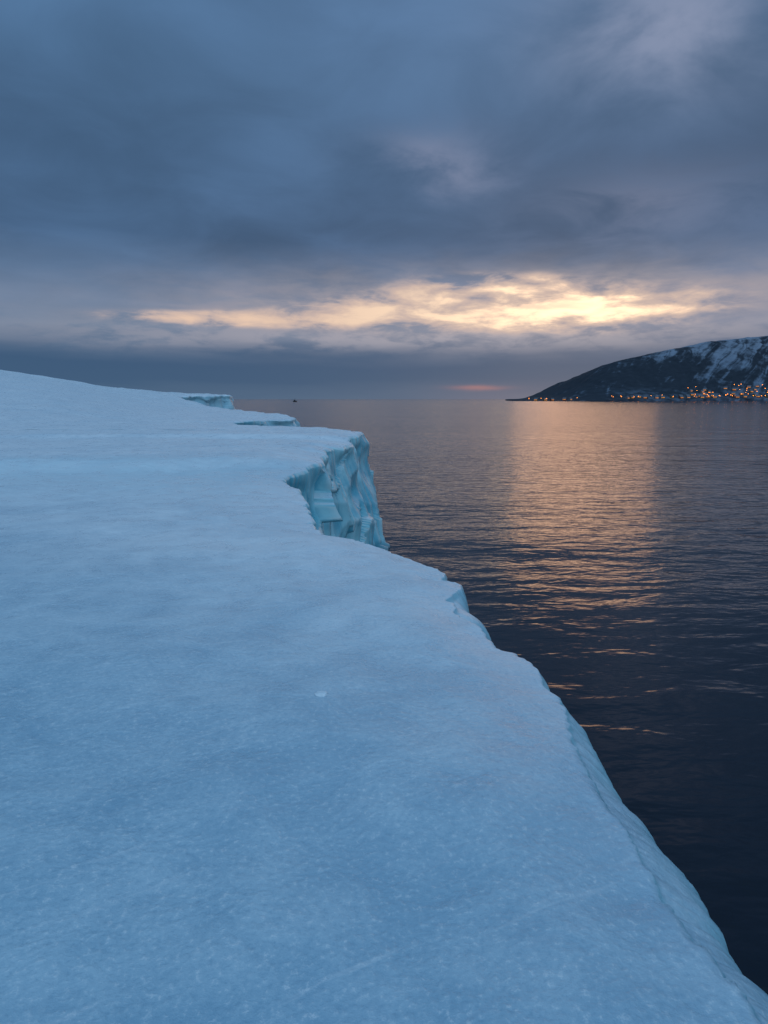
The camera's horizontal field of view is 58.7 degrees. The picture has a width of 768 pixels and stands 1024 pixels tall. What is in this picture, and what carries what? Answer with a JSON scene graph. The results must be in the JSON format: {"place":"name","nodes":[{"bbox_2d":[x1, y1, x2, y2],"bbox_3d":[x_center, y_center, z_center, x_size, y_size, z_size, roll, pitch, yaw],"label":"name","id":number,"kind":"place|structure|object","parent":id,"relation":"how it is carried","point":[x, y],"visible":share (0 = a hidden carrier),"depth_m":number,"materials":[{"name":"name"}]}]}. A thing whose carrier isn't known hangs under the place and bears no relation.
{"place":"outdoors","nodes":[
{"label":"outdoors","id":0,"kind":"place"},
{"bbox_2d":[0,370,767,1023],"bbox_3d":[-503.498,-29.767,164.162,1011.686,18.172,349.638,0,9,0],"label":"ice shelf","id":1,"kind":"object","parent":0,"point":[214,808],"visible":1,"depth_m":2.75,"materials":[{"name":"white ice"}]},
{"bbox_2d":[314,691,327,696],"bbox_3d":[-0.319,0.916,3.452,0.068,0.014,0.070,0,9,0],"label":"ice lump","id":2,"kind":"object","parent":1,"relation":"on","point":[321,693],"visible":1,"depth_m":3.44,"materials":[{"name":"white ice"}]},
{"bbox_2d":[0,0,767,398],"label":"sky","id":3,"kind":"structure","parent":0,"point":[240,199],"materials":[{"name":"grey"}]},
{"bbox_2d":[233,399,767,994],"bbox_3d":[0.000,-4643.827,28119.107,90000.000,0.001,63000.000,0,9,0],"label":"sea","id":4,"kind":"structure","parent":0,"point":[605,563],"depth_m":24.80,"materials":[{"name":"blue liquid"}]},
{"bbox_2d":[505,336,767,400],"bbox_3d":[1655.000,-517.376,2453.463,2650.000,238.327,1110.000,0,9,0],"label":"mountain","id":5,"kind":"structure","parent":0,"point":[717,367],"depth_m":2183.31,"materials":[{"name":"black stone"}]}
]}

